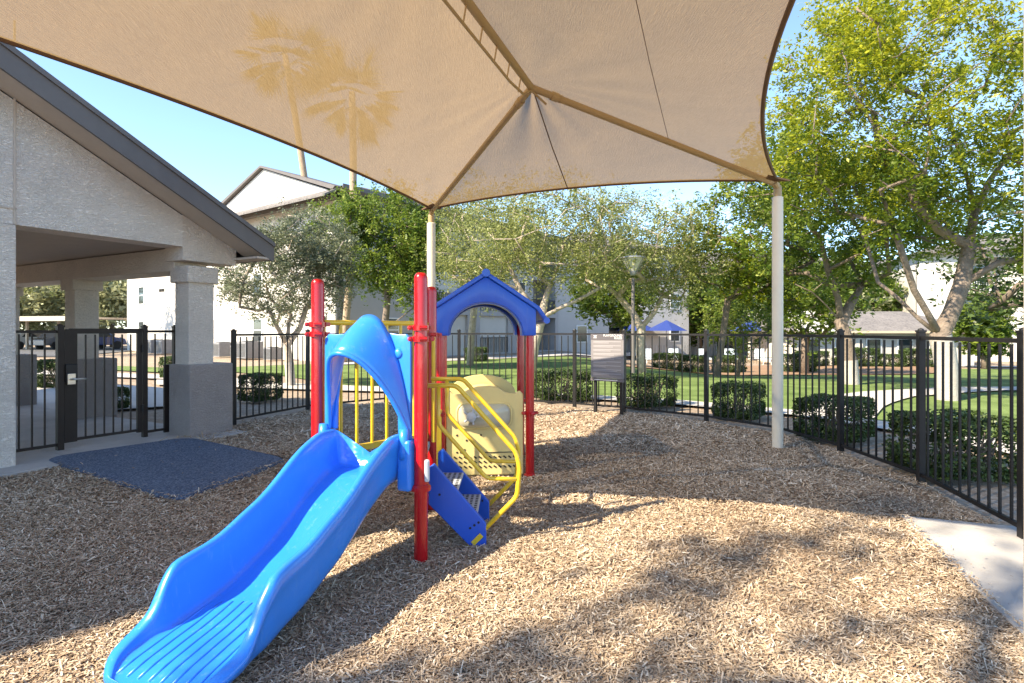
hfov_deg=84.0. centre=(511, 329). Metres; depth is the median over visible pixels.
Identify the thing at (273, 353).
air conditioner
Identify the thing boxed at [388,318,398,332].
window
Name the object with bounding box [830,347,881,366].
boxwood hedge
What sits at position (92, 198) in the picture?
community building
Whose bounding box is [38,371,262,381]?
path
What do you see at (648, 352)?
pool lounger
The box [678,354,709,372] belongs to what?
boxwood hedge
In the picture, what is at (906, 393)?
path
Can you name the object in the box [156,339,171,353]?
air conditioner
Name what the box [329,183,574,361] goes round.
apartment building
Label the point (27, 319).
carport
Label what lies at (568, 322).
apartment building
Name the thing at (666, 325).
pool umbrella
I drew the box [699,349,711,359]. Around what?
pool lounger
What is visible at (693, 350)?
apartment building
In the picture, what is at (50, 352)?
road
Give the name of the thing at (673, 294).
window
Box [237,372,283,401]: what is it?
boxwood hedge
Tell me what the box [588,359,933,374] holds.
ground
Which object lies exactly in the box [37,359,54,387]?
boxwood hedge
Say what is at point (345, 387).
path
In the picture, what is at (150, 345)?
air conditioner
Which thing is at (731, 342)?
sliding door
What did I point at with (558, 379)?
boxwood hedge
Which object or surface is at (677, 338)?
window
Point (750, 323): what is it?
pool umbrella
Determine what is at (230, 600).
play structure
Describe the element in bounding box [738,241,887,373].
tree
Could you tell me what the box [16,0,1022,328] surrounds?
sky
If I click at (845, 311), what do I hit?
shade tree
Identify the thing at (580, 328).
window
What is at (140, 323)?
window
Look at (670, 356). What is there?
boxwood hedge
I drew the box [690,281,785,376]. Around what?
shade tree
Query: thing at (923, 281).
apartment building
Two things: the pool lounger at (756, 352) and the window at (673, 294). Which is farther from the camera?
the window at (673, 294)
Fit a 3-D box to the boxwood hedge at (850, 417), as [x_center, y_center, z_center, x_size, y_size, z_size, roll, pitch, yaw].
[4.615,1.252,8.150,1.073,0.655,0.903,0,0,-40]
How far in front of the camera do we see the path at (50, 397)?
12.94 m
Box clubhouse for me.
[748,311,973,364]
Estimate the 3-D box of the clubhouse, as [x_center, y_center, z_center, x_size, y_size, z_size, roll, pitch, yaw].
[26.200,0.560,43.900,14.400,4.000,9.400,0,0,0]
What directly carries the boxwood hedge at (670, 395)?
on the ground at (763, 420)
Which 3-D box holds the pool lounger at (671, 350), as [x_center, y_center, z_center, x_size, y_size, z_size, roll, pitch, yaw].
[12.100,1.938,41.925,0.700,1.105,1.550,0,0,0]
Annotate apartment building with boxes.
[127,165,505,360]
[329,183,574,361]
[542,234,688,355]
[691,252,886,355]
[882,234,1022,361]
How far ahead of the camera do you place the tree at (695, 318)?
50.08 m
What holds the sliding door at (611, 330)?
in the apartment building at (568, 322)
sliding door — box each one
[609,327,619,332]
[716,333,734,353]
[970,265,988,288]
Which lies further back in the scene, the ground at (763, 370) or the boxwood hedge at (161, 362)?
the ground at (763, 370)
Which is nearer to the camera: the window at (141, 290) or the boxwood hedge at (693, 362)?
the boxwood hedge at (693, 362)
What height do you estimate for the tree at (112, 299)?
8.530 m
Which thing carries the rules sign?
on the ground at (670, 500)
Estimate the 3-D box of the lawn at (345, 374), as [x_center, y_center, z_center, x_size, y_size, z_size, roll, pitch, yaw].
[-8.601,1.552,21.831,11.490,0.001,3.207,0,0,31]
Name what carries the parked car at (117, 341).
on the road
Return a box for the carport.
[20,316,126,348]
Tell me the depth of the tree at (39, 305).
48.80 m
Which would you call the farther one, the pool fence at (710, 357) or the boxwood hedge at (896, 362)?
the pool fence at (710, 357)
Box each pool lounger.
[646,349,650,362]
[669,348,677,358]
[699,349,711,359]
[754,349,771,364]
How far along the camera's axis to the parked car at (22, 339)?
46.23 m
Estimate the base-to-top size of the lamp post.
3.914 m
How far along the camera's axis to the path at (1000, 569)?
3.89 m
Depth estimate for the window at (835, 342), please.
39.93 m
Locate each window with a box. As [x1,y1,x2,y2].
[138,286,144,304]
[138,321,144,328]
[253,273,262,293]
[253,318,262,340]
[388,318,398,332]
[519,281,525,292]
[576,325,587,342]
[670,294,679,308]
[670,326,679,341]
[693,332,703,345]
[809,338,817,350]
[834,338,836,356]
[865,338,881,356]
[897,339,912,356]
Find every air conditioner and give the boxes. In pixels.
[148,339,161,352]
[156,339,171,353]
[213,341,230,356]
[237,340,263,358]
[263,347,280,359]
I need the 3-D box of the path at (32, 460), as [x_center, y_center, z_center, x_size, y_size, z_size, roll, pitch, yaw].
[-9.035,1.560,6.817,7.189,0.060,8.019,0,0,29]
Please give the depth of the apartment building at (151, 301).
32.77 m
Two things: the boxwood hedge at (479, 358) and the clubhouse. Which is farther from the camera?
the clubhouse
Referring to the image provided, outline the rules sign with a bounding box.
[591,334,623,415]
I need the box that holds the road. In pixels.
[20,347,133,356]
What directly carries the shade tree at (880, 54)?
on the lawn at (983, 394)
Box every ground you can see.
[0,404,1022,682]
[24,333,1016,529]
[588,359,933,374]
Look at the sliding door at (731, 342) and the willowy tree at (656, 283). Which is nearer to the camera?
the willowy tree at (656, 283)
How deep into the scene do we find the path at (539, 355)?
32.88 m
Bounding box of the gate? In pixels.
[64,328,143,442]
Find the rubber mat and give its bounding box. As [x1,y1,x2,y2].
[49,438,284,499]
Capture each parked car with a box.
[20,333,42,348]
[29,333,54,349]
[99,334,125,348]
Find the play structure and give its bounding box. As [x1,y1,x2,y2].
[103,269,549,682]
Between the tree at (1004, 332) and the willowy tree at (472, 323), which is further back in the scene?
the tree at (1004, 332)
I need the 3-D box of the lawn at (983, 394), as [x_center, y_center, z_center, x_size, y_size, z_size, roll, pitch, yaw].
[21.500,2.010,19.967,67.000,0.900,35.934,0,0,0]
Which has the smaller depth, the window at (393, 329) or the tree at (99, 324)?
the window at (393, 329)
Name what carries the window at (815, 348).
in the clubhouse
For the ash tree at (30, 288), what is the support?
on the ground at (763, 420)
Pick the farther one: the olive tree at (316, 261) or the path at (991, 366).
the path at (991, 366)
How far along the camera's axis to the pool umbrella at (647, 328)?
46.12 m
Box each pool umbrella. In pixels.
[617,324,650,330]
[649,320,686,333]
[730,320,760,360]
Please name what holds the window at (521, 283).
in the apartment building at (359, 309)
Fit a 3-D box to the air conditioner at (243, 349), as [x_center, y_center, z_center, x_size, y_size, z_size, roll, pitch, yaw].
[-14.065,1.035,30.514,1.000,0.950,1.015,0,0,37]
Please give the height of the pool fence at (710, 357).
2.218 m
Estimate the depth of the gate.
7.60 m
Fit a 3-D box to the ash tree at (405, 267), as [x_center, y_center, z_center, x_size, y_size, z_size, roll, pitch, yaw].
[-5.241,-2.336,21.979,6.024,7.792,4.450,0,0,0]
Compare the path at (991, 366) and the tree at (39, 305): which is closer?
the path at (991, 366)
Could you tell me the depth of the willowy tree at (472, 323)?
24.89 m
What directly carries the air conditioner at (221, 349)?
on the ground at (763, 420)
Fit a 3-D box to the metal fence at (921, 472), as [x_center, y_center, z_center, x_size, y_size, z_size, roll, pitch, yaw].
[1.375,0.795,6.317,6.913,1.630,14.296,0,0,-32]
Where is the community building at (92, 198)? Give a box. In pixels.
[0,42,274,467]
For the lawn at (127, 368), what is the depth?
22.86 m
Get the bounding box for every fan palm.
[297,149,307,181]
[342,171,356,361]
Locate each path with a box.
[0,405,247,476]
[29,383,162,408]
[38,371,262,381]
[156,379,382,390]
[344,353,590,363]
[590,395,1016,452]
[815,386,1016,417]
[902,516,1022,634]
[961,365,1016,366]
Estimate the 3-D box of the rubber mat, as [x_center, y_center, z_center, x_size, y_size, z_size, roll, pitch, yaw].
[-3.894,1.544,6.623,3.096,0.072,1.719,0,0,34]
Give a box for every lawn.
[48,366,161,371]
[237,356,1016,440]
[237,368,363,379]
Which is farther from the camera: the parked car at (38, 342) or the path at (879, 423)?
the parked car at (38, 342)
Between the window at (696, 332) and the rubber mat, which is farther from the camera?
the window at (696, 332)
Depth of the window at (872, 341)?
39.90 m
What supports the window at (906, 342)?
in the clubhouse
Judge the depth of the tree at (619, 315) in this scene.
29.28 m
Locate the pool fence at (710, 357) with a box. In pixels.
[626,357,771,357]
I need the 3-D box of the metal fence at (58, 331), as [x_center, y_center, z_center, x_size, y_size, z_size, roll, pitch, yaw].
[-5.480,0.765,7.775,0.082,1.690,2.280,0,0,30]
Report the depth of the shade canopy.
5.04 m
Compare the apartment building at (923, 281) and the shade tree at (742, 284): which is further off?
the apartment building at (923, 281)
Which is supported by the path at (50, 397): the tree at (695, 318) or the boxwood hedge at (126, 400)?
the boxwood hedge at (126, 400)
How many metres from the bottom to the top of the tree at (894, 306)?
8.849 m
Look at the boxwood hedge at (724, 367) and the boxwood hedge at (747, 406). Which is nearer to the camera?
the boxwood hedge at (747, 406)
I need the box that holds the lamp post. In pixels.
[620,255,646,377]
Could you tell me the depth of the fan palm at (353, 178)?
26.85 m
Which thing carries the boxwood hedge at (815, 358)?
on the lawn at (983, 394)
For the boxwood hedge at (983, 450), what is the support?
on the ground at (763, 420)
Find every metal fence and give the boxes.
[16,324,174,451]
[230,328,1022,538]
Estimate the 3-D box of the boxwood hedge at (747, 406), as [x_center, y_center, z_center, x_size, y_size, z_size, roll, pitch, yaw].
[4.048,1.239,10.155,0.821,0.682,0.974,0,0,38]
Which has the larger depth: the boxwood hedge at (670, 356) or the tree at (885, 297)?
the tree at (885, 297)
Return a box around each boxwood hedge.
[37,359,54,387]
[117,386,129,409]
[158,356,171,377]
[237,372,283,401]
[463,346,488,360]
[534,368,591,401]
[614,372,679,408]
[653,352,684,370]
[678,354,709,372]
[710,355,747,372]
[710,379,766,419]
[783,353,817,371]
[791,393,877,443]
[795,350,829,365]
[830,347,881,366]
[874,353,907,366]
[882,407,1016,484]
[897,348,933,366]
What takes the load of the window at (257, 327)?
in the apartment building at (151, 301)
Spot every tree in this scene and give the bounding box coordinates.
[20,285,64,347]
[21,286,126,343]
[22,285,59,306]
[45,280,126,346]
[210,196,372,385]
[300,178,451,327]
[412,186,667,375]
[423,193,571,365]
[542,185,753,373]
[564,244,669,338]
[658,182,850,376]
[681,258,747,349]
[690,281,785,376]
[712,87,966,384]
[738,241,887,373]
[747,0,1022,400]
[794,273,908,310]
[861,267,904,310]
[895,121,1022,335]
[952,296,1021,368]
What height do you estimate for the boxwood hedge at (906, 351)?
1.288 m
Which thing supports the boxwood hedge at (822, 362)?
on the ground at (763, 420)
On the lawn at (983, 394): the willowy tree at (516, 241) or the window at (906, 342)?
the willowy tree at (516, 241)
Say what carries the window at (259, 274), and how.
in the apartment building at (151, 301)
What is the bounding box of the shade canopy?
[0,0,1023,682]
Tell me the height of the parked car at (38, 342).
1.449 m
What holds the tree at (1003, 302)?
on the lawn at (983, 394)

